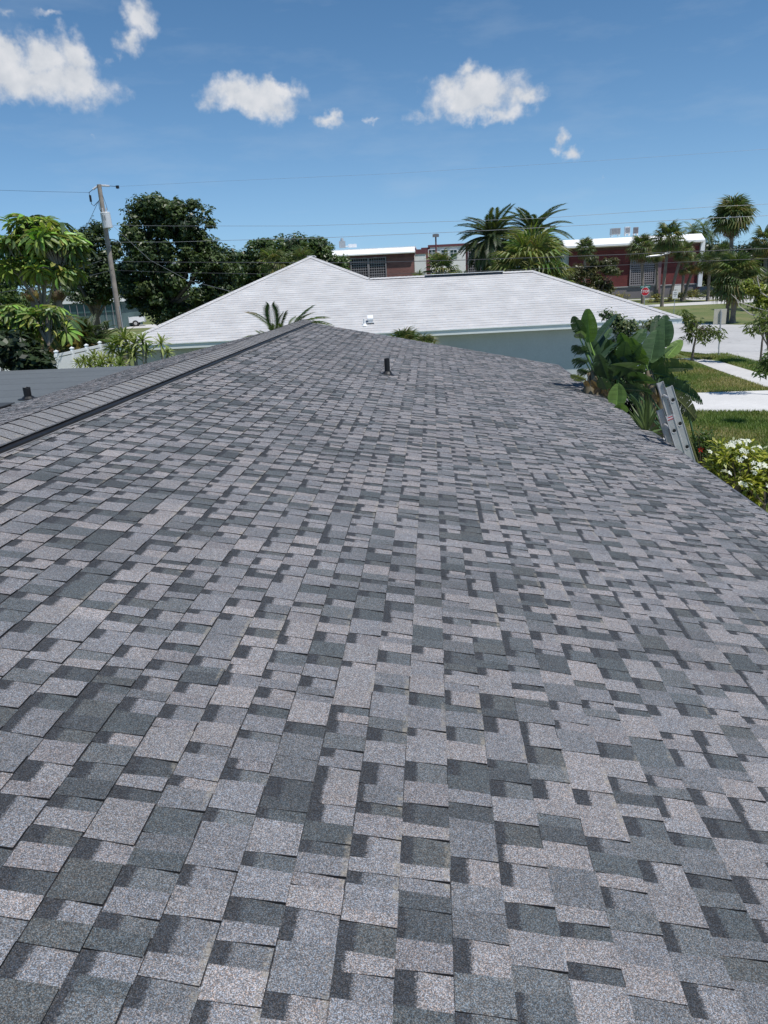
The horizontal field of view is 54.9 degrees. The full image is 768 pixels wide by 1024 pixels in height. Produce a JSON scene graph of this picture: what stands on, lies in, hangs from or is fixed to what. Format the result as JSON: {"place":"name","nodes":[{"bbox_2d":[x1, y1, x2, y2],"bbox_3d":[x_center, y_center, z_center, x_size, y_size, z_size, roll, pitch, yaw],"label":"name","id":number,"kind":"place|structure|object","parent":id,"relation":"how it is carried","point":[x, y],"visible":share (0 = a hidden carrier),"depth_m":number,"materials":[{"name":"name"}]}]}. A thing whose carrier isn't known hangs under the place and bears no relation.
{"place":"outdoors","nodes":[
{"label":"outdoors","id":0,"kind":"place"},
{"bbox_2d":[109,324,156,328],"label":"side street","id":1,"kind":"structure","parent":0,"point":[147,326],"depth_m":92.25,"materials":[{"name":"grey asphalt"}]},
{"bbox_2d":[128,316,145,325],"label":"pickup truck","id":2,"kind":"object","parent":1,"relation":"on","point":[135,321],"visible":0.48,"depth_m":93.73,"materials":[{"name":"white paint"}]},
{"bbox_2d":[226,246,425,277],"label":"brick building","id":3,"kind":"structure","parent":0,"point":[381,258],"depth_m":109.18,"materials":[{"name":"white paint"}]},
{"bbox_2d":[339,238,356,247],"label":"rooftop tank","id":4,"kind":"object","parent":3,"relation":"on","point":[342,243],"visible":1,"depth_m":114.98,"materials":[{"name":"metal"}]},
{"bbox_2d":[0,0,767,294],"label":"sky","id":5,"kind":"structure","parent":0,"point":[127,94],"materials":[{"name":"blue"}]},
{"bbox_2d":[25,281,767,455],"bbox_3d":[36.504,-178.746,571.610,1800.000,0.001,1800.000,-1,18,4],"label":"ground","id":6,"kind":"structure","parent":0,"point":[705,312],"depth_m":74.84,"materials":[{"name":"green plant"}]},
{"bbox_2d":[0,277,27,321],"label":"bright tree","id":7,"kind":"object","parent":6,"relation":"on","point":[10,297],"visible":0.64,"depth_m":47.11,"materials":[{"name":"green plant"}]},
{"bbox_2d":[0,328,57,370],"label":"dark bush","id":8,"kind":"object","parent":6,"relation":"on","point":[23,350],"visible":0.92,"depth_m":18.46,"materials":[{"name":"green plant"}]},
{"bbox_2d":[20,283,42,348],"bbox_3d":[-25.825,-14.455,54.776,1.790,5.861,2.005,-1,18,4],"label":"fan palm","id":9,"kind":"object","parent":6,"relation":"on","point":[31,299],"visible":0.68,"depth_m":54.20,"materials":[{"name":"green plant"}]},
{"bbox_2d":[1,262,72,307],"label":"broadleaf tree","id":10,"kind":"object","parent":6,"relation":"on","point":[54,301],"visible":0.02,"depth_m":79.08,"materials":[{"name":"green plant"}]},
{"bbox_2d":[0,303,87,350],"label":"umbrella tree","id":11,"kind":"object","parent":6,"relation":"on","point":[48,325],"visible":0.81,"depth_m":19.73,"materials":[{"name":"green plant"}]},
{"bbox_2d":[0,213,97,309],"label":"umbrella tree","id":12,"kind":"object","parent":6,"relation":"on","point":[45,250],"visible":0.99,"depth_m":22.85,"materials":[{"name":"green plant"}]},
{"bbox_2d":[41,282,69,318],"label":"fan palm","id":13,"kind":"object","parent":6,"relation":"on","point":[59,295],"visible":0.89,"depth_m":52.10,"materials":[{"name":"green plant"}]},
{"bbox_2d":[0,341,116,370],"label":"vinyl fence","id":14,"kind":"object","parent":6,"relation":"on","point":[65,362],"visible":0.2,"depth_m":35.89,"materials":[{"name":"white plastic"}]},
{"bbox_2d":[42,338,95,357],"bbox_3d":[-18.693,-9.652,44.444,4.268,3.012,6.615,-10,19,-22],"label":"brush pile","id":15,"kind":"object","parent":6,"relation":"on","point":[51,349],"visible":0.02,"depth_m":43.38,"materials":[{"name":"green plant"}]},
{"bbox_2d":[41,313,127,356],"bbox_3d":[-16.575,-9.343,40.183,5.316,2.898,4.688,-1,18,4],"label":"areca clump","id":16,"kind":"object","parent":6,"relation":"on","point":[91,334],"visible":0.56,"depth_m":39.49,"materials":[{"name":"green plant"}]},
{"bbox_2d":[66,215,129,343],"bbox_3d":[-25.083,-20.084,64.565,6.848,10.752,4.838,-1,18,4],"label":"oak tree","id":17,"kind":"object","parent":6,"relation":"on","point":[94,293],"visible":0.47,"depth_m":63.46,"materials":[{"name":"green plant"}]},
{"bbox_2d":[72,349,131,367],"bbox_3d":[-8.638,-3.599,23.003,2.137,2.916,1.375,-1,18,4],"label":"frangipani plant","id":18,"kind":"object","parent":6,"relation":"on","point":[90,362],"visible":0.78,"depth_m":22.70,"materials":[{"name":"green plant"}]},
{"bbox_2d":[62,295,142,328],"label":"white trailer","id":19,"kind":"object","parent":6,"relation":"on","point":[83,310],"visible":0.29,"depth_m":91.64,"materials":[{"name":"white metal"}]},
{"bbox_2d":[86,184,128,365],"bbox_3d":[-16.136,-13.746,43.671,2.331,10.368,0.905,-1,18,4],"label":"utility pole","id":20,"kind":"object","parent":6,"relation":"on","point":[106,220],"visible":0.93,"depth_m":43.26,"materials":[{"name":"wood"}]},
{"bbox_2d":[0,270,111,292],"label":"overhead wire","id":21,"kind":"object","parent":20,"relation":"attached to","point":[47,285],"visible":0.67,"depth_m":27.43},
{"bbox_2d":[113,226,231,291],"bbox_3d":[-11.712,-13.902,40.329,10.434,3.956,0.112,12,23,38],"label":"guy wire","id":22,"kind":"object","parent":20,"relation":"attached to","point":[167,269],"visible":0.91,"depth_m":40.61,"materials":[{"name":"black metal"}]},
{"bbox_2d":[120,204,761,225],"bbox_3d":[4.070,-15.705,38.758,40.820,1.084,0.168,1,18,13],"label":"overhead wire","id":23,"kind":"object","parent":20,"relation":"attached to","point":[483,220],"visible":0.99,"depth_m":38.43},
{"bbox_2d":[115,248,767,262],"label":"overhead wire","id":24,"kind":"object","parent":20,"relation":"attached to","point":[438,260],"visible":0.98,"depth_m":39.74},
{"bbox_2d":[646,254,663,256],"bbox_3d":[13.729,-13.004,37.460,0.905,0.180,0.098,-1,18,4],"label":"cable closure","id":25,"kind":"object","parent":24,"relation":"hanging from","point":[655,255],"visible":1,"depth_m":37.44,"materials":[{"name":"metal"}]},
{"bbox_2d":[116,258,767,274],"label":"overhead wire","id":26,"kind":"object","parent":20,"relation":"attached to","point":[467,271],"visible":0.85,"depth_m":39.32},
{"bbox_2d":[136,149,761,185],"bbox_3d":[4.137,-17.824,38.031,39.704,0.684,0.122,1,18,13],"label":"overhead wire","id":27,"kind":"object","parent":20,"relation":"attached to","point":[458,169],"visible":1,"depth_m":38.17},
{"bbox_2d":[184,215,767,241],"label":"overhead wire","id":28,"kind":"object","parent":20,"relation":"attached to","point":[483,230],"visible":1,"depth_m":38.83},
{"bbox_2d":[99,326,157,365],"bbox_3d":[-8.261,-4.371,24.412,2.202,3.496,1.480,15,24,43],"label":"frangipani plant","id":29,"kind":"object","parent":6,"relation":"on","point":[126,346],"visible":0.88,"depth_m":23.88,"materials":[{"name":"green plant"}]},
{"bbox_2d":[147,333,172,358],"bbox_3d":[-7.333,-4.378,24.766,0.872,3.197,0.870,-17,23,-38],"label":"frangipani plant","id":30,"kind":"object","parent":6,"relation":"on","point":[162,340],"visible":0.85,"depth_m":24.35,"materials":[{"name":"green plant"}]},
{"bbox_2d":[159,347,175,357],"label":"frangipani plant","id":31,"kind":"object","parent":6,"relation":"on","point":[166,349],"visible":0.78,"depth_m":24.78,"materials":[{"name":"green plant"}]},
{"bbox_2d":[114,191,247,324],"bbox_3d":[-16.133,-18.934,57.987,10.705,11.774,6.159,-1,18,4],"label":"oak tree","id":32,"kind":"object","parent":6,"relation":"on","point":[159,291],"visible":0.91,"depth_m":56.63,"materials":[{"name":"green plant"}]},
{"bbox_2d":[242,302,288,337],"bbox_3d":[-3.188,-3.713,20.522,1.395,4.134,0.715,2,18,13],"label":"areca palm","id":33,"kind":"object","parent":6,"relation":"on","point":[276,319],"visible":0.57,"depth_m":19.97,"materials":[{"name":"green plant"}]},
{"bbox_2d":[257,246,290,276],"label":"fan palm","id":34,"kind":"object","parent":6,"relation":"on","point":[276,256],"visible":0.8,"depth_m":55.19,"materials":[{"name":"green plant"}]},
{"bbox_2d":[216,231,351,288],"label":"spreading tree","id":35,"kind":"object","parent":6,"relation":"on","point":[319,247],"visible":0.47,"depth_m":69.61,"materials":[{"name":"green plant"}]},
{"bbox_2d":[287,245,314,264],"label":"fan palm","id":36,"kind":"object","parent":6,"relation":"on","point":[298,253],"visible":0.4,"depth_m":55.41,"materials":[{"name":"green plant"}]},
{"bbox_2d":[288,305,332,325],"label":"areca palm","id":37,"kind":"object","parent":6,"relation":"on","point":[299,317],"visible":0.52,"depth_m":19.93,"materials":[{"name":"green plant"}]},
{"bbox_2d":[1,273,744,310],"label":"distant woods","id":38,"kind":"object","parent":6,"relation":"on","point":[52,300],"visible":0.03,"depth_m":197.65,"materials":[{"name":"green plant"}]},
{"bbox_2d":[0,319,767,1023],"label":"shingled house","id":39,"kind":"structure","parent":6,"relation":"on","point":[352,677],"depth_m":2.72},
{"bbox_2d":[115,256,682,380],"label":"white house","id":40,"kind":"structure","parent":6,"relation":"on","point":[528,314],"depth_m":31.28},
{"bbox_2d":[386,326,423,341],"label":"fan palm","id":41,"kind":"object","parent":6,"relation":"on","point":[408,334],"visible":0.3,"depth_m":20.32,"materials":[{"name":"green plant"}]},
{"bbox_2d":[412,269,426,275],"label":"fan palm","id":42,"kind":"object","parent":6,"relation":"on","point":[419,274],"visible":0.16,"depth_m":54.02,"materials":[{"name":"green plant"}]},
{"bbox_2d":[416,332,438,343],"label":"fan palm","id":43,"kind":"object","parent":6,"relation":"on","point":[428,338],"visible":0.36,"depth_m":20.59,"materials":[{"name":"green plant"}]},
{"bbox_2d":[432,234,438,253],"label":"lamp post","id":44,"kind":"object","parent":6,"relation":"on","point":[435,235],"visible":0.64,"depth_m":98.37,"materials":[{"name":"grey metal"}]},
{"bbox_2d":[422,247,460,274],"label":"fan palm","id":45,"kind":"object","parent":6,"relation":"on","point":[438,265],"visible":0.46,"depth_m":54.41,"materials":[{"name":"green plant"}]},
{"bbox_2d":[453,203,521,271],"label":"date palm","id":46,"kind":"object","parent":6,"relation":"on","point":[490,243],"visible":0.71,"depth_m":78.11,"materials":[{"name":"green plant"}]},
{"bbox_2d":[486,257,519,271],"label":"fan palm","id":47,"kind":"object","parent":6,"relation":"on","point":[497,262],"visible":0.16,"depth_m":44.48,"materials":[{"name":"green plant"}]},
{"bbox_2d":[488,220,574,277],"bbox_3d":[8.748,-13.579,44.453,5.368,7.341,5.511,-1,18,4],"label":"fan palm","id":48,"kind":"object","parent":6,"relation":"on","point":[522,245],"visible":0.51,"depth_m":43.10,"materials":[{"name":"green plant"}]},
{"bbox_2d":[501,203,574,268],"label":"date palm","id":49,"kind":"object","parent":6,"relation":"on","point":[540,218],"visible":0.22,"depth_m":80.52,"materials":[{"name":"green plant"}]},
{"bbox_2d":[538,259,576,283],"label":"fan palm","id":50,"kind":"object","parent":6,"relation":"on","point":[562,275],"visible":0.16,"depth_m":42.48,"materials":[{"name":"green plant"}]},
{"bbox_2d":[565,254,622,294],"bbox_3d":[18.164,-19.457,64.270,5.115,5.771,3.378,-1,18,4],"label":"feathery tree","id":51,"kind":"object","parent":6,"relation":"on","point":[603,267],"visible":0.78,"depth_m":63.59,"materials":[{"name":"green plant"}]},
{"bbox_2d":[612,292,630,298],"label":"hedge","id":52,"kind":"object","parent":6,"relation":"on","point":[621,295],"visible":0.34,"depth_m":98.15,"materials":[{"name":"green plant"}]},
{"bbox_2d":[570,309,702,463],"bbox_3d":[4.379,-1.515,12.822,2.368,3.925,2.832,-1,18,4],"label":"bird of paradise","id":53,"kind":"object","parent":6,"relation":"on","point":[625,358],"visible":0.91,"depth_m":12.67,"materials":[{"name":"green plant"}]},
{"bbox_2d":[625,233,655,303],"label":"fan palm","id":54,"kind":"object","parent":6,"relation":"on","point":[644,245],"visible":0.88,"depth_m":89.39,"materials":[{"name":"green plant"}]},
{"bbox_2d":[640,284,649,304],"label":"stop sign","id":55,"kind":"object","parent":6,"relation":"on","point":[644,291],"visible":0.99,"depth_m":72.85,"materials":[{"name":"metal"}]},
{"bbox_2d":[627,396,662,434],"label":"young palm","id":56,"kind":"object","parent":6,"relation":"on","point":[644,418],"visible":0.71,"depth_m":9.80,"materials":[{"name":"green plant"}]},
{"bbox_2d":[611,370,681,415],"bbox_3d":[4.864,-1.513,14.578,1.983,2.908,1.377,-1,18,4],"label":"dark bush","id":57,"kind":"object","parent":6,"relation":"on","point":[628,405],"visible":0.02,"depth_m":14.14,"materials":[{"name":"green plant"}]},
{"bbox_2d":[648,292,660,302],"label":"hedge","id":58,"kind":"object","parent":6,"relation":"on","point":[655,296],"visible":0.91,"depth_m":92.30,"materials":[{"name":"green plant"}]},
{"bbox_2d":[649,242,664,300],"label":"fan palm","id":59,"kind":"object","parent":6,"relation":"on","point":[658,259],"visible":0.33,"depth_m":93.95,"materials":[{"name":"green plant"}]},
{"bbox_2d":[651,219,687,306],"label":"fan palm","id":60,"kind":"object","parent":6,"relation":"on","point":[670,243],"visible":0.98,"depth_m":80.67,"materials":[{"name":"green plant"}]},
{"bbox_2d":[665,291,684,301],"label":"hedge","id":61,"kind":"object","parent":6,"relation":"on","point":[680,295],"visible":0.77,"depth_m":92.11,"materials":[{"name":"green plant"}]},
{"bbox_2d":[672,289,677,313],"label":"white sign","id":62,"kind":"object","parent":6,"relation":"on","point":[675,295],"visible":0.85,"depth_m":67.67,"materials":[{"name":"metal"}]},
{"bbox_2d":[668,239,696,301],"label":"fan palm","id":63,"kind":"object","parent":6,"relation":"on","point":[680,257],"visible":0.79,"depth_m":90.50,"materials":[{"name":"green plant"}]},
{"bbox_2d":[678,262,689,300],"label":"fan palm","id":64,"kind":"object","parent":6,"relation":"on","point":[682,272],"visible":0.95,"depth_m":92.23,"materials":[{"name":"green plant"}]},
{"bbox_2d":[687,289,698,298],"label":"hedge","id":65,"kind":"object","parent":6,"relation":"on","point":[692,295],"visible":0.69,"depth_m":97.55,"materials":[{"name":"green plant"}]},
{"bbox_2d":[680,217,708,237],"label":"queen palm","id":66,"kind":"object","parent":6,"relation":"on","point":[691,229],"visible":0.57,"depth_m":115.25,"materials":[{"name":"green plant"}]},
{"bbox_2d":[684,253,706,300],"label":"fan palm","id":67,"kind":"object","parent":6,"relation":"on","point":[693,269],"visible":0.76,"depth_m":92.70,"materials":[{"name":"green plant"}]},
{"bbox_2d":[676,309,727,360],"bbox_3d":[15.409,-8.633,35.914,2.575,2.507,1.668,-1,18,4],"label":"young tree","id":68,"kind":"object","parent":6,"relation":"on","point":[691,324],"visible":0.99,"depth_m":35.77,"materials":[{"name":"green plant"}]},
{"bbox_2d":[693,289,714,298],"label":"hedge","id":69,"kind":"object","parent":6,"relation":"on","point":[703,292],"visible":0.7,"depth_m":95.57,"materials":[{"name":"green plant"}]},
{"bbox_2d":[690,218,719,243],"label":"queen palm","id":70,"kind":"object","parent":6,"relation":"on","point":[710,237],"visible":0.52,"depth_m":116.54,"materials":[{"name":"green plant"}]},
{"bbox_2d":[696,248,716,300],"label":"fan palm","id":71,"kind":"object","parent":6,"relation":"on","point":[703,264],"visible":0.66,"depth_m":88.87,"materials":[{"name":"green plant"}]},
{"bbox_2d":[713,309,726,354],"bbox_3d":[16.869,-9.035,37.264,0.600,2.318,0.081,0,18,8],"label":"traffic sign","id":72,"kind":"object","parent":6,"relation":"on","point":[720,316],"visible":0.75,"depth_m":37.06,"materials":[{"name":"metal"}]},
{"bbox_2d":[702,238,738,286],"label":"shade tree","id":73,"kind":"object","parent":6,"relation":"on","point":[708,246],"visible":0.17,"depth_m":107.95,"materials":[{"name":"green plant"}]},
{"bbox_2d":[706,192,759,321],"bbox_3d":[26.376,-19.495,56.809,3.905,9.543,3.954,-1,18,4],"label":"fan palm","id":74,"kind":"object","parent":6,"relation":"on","point":[733,225],"visible":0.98,"depth_m":55.30,"materials":[{"name":"green plant"}]},
{"bbox_2d":[700,437,767,510],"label":"frangipani shrub","id":75,"kind":"object","parent":6,"relation":"on","point":[753,485],"visible":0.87,"depth_m":12.01,"materials":[{"name":"green plant"}]},
{"bbox_2d":[704,245,767,322],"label":"fan palm","id":76,"kind":"object","parent":6,"relation":"on","point":[732,267],"visible":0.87,"depth_m":55.37,"materials":[{"name":"green plant"}]},
{"bbox_2d":[731,277,767,360],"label":"lime shrub tree","id":77,"kind":"object","parent":6,"relation":"on","point":[760,303],"visible":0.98,"depth_m":33.48,"materials":[{"name":"green plant"}]},
{"bbox_2d":[733,241,767,282],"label":"shade tree","id":78,"kind":"object","parent":6,"relation":"on","point":[747,246],"visible":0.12,"depth_m":111.19,"materials":[{"name":"green plant"}]},
{"bbox_2d":[748,224,767,280],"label":"fan palm","id":79,"kind":"object","parent":6,"relation":"on","point":[761,252],"visible":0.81,"depth_m":69.33,"materials":[{"name":"green plant"}]},
{"bbox_2d":[748,348,767,379],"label":"young tree","id":80,"kind":"object","parent":6,"relation":"on","point":[760,365],"visible":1,"depth_m":20.89,"materials":[{"name":"green plant"}]},
{"bbox_2d":[754,271,767,309],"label":"fan palm","id":81,"kind":"object","parent":6,"relation":"on","point":[763,278],"visible":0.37,"depth_m":68.61,"materials":[{"name":"green plant"}]},
{"bbox_2d":[421,242,481,274],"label":"white building","id":82,"kind":"structure","parent":0,"point":[454,248],"depth_m":118.63,"materials":[{"name":"beige paint"}]},
{"bbox_2d":[428,249,434,255],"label":"window frame","id":83,"kind":"structure","parent":82,"relation":"in","point":[431,250],"depth_m":118.64,"materials":[{"name":"white paint"}]},
{"bbox_2d":[450,249,456,256],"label":"window frame","id":84,"kind":"structure","parent":82,"relation":"in","point":[452,251],"depth_m":118.47,"materials":[{"name":"white paint"}]},
{"bbox_2d":[546,233,705,298],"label":"red building","id":85,"kind":"structure","parent":0,"point":[627,280],"depth_m":104.47,"materials":[{"name":"red brick"}]},
{"bbox_2d":[610,228,620,236],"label":"rooftop unit","id":86,"kind":"object","parent":85,"relation":"on","point":[615,231],"visible":1,"depth_m":106.34,"materials":[{"name":"metal"}]},
{"bbox_2d":[624,227,629,235],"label":"rooftop unit","id":87,"kind":"object","parent":85,"relation":"on","point":[626,230],"visible":1,"depth_m":106.49,"materials":[{"name":"white paint"}]},
{"bbox_2d":[633,227,638,235],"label":"rooftop unit","id":88,"kind":"object","parent":85,"relation":"on","point":[635,230],"visible":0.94,"depth_m":106.46,"materials":[{"name":"white paint"}]},
{"bbox_2d":[627,390,767,439],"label":"driveway","id":89,"kind":"structure","parent":0,"point":[742,400],"depth_m":25.31,"materials":[{"name":"concrete"}]},
{"bbox_2d":[739,310,767,349],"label":"young tree","id":90,"kind":"object","parent":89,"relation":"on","point":[761,330],"visible":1,"depth_m":25.46,"materials":[{"name":"green plant"}]},
{"bbox_2d":[646,299,752,306],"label":"sidewalk","id":91,"kind":"structure","parent":0,"point":[694,303],"depth_m":85.76,"materials":[{"name":"concrete"}]},
{"bbox_2d":[708,240,729,300],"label":"fan palm","id":92,"kind":"object","parent":91,"relation":"on","point":[720,246],"visible":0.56,"depth_m":86.28,"materials":[{"name":"green plant"}]},
{"bbox_2d":[665,322,766,361],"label":"road","id":93,"kind":"structure","parent":0,"point":[737,342],"depth_m":43.25,"materials":[{"name":"grey asphalt"}]},
{"bbox_2d":[665,351,767,392],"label":"verge grass","id":94,"kind":"structure","parent":0,"point":[701,379],"depth_m":30.77,"materials":[{"name":"green plant"}]},
{"bbox_2d":[679,294,760,299],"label":"car park","id":95,"kind":"structure","parent":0,"point":[690,298],"depth_m":97.02,"materials":[{"name":"grey asphalt"}]},
{"bbox_2d":[686,286,717,296],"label":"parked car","id":96,"kind":"object","parent":95,"relation":"on","point":[701,288],"visible":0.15,"depth_m":100.39,"materials":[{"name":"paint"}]},
{"bbox_2d":[681,408,767,511],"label":"front lawn","id":97,"kind":"structure","parent":0,"point":[753,424],"depth_m":21.30,"materials":[{"name":"green plant"}]},
{"bbox_2d":[682,358,767,386],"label":"sidewalk","id":98,"kind":"structure","parent":0,"point":[736,371],"depth_m":32.40,"materials":[{"name":"concrete"}]},
{"label":"front walk","id":99,"kind":"structure","parent":0,"visible":0},
{"bbox_2d":[597,306,652,404],"bbox_3d":[4.762,-2.126,14.802,1.187,3.882,0.668,-1,18,4],"label":"flowering vine","id":100,"kind":"object","parent":99,"relation":"on","point":[620,324],"visible":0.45,"depth_m":14.23,"materials":[{"name":"green plant"}]},
{"bbox_2d":[656,381,695,461],"bbox_3d":[3.979,-0.017,9.353,1.151,3.247,0.430,-1,18,4],"label":"extension ladder","id":101,"kind":"object","parent":99,"relation":"on","point":[672,425],"visible":0.4,"depth_m":8.91,"materials":[{"name":"metal"}]},
{"bbox_2d":[689,425,725,468],"bbox_3d":[5.607,-0.583,13.004,0.825,1.951,0.614,-5,18,-7],"label":"hibiscus shrub","id":102,"kind":"object","parent":99,"relation":"on","point":[703,452],"visible":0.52,"depth_m":12.78,"materials":[{"name":"green plant"}]},
{"bbox_2d":[707,432,742,476],"bbox_3d":[6.052,-0.646,13.586,0.966,1.673,0.716,8,20,30],"label":"weedy shrub","id":103,"kind":"object","parent":99,"relation":"on","point":[722,449],"visible":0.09,"depth_m":13.34,"materials":[{"name":"green plant"}]},
{"label":"cross street","id":104,"kind":"structure","parent":0,"visible":0},
{"bbox_2d":[574,236,597,282],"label":"fan palm","id":105,"kind":"object","parent":104,"relation":"on","point":[586,244],"visible":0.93,"depth_m":92.70,"materials":[{"name":"green plant"}]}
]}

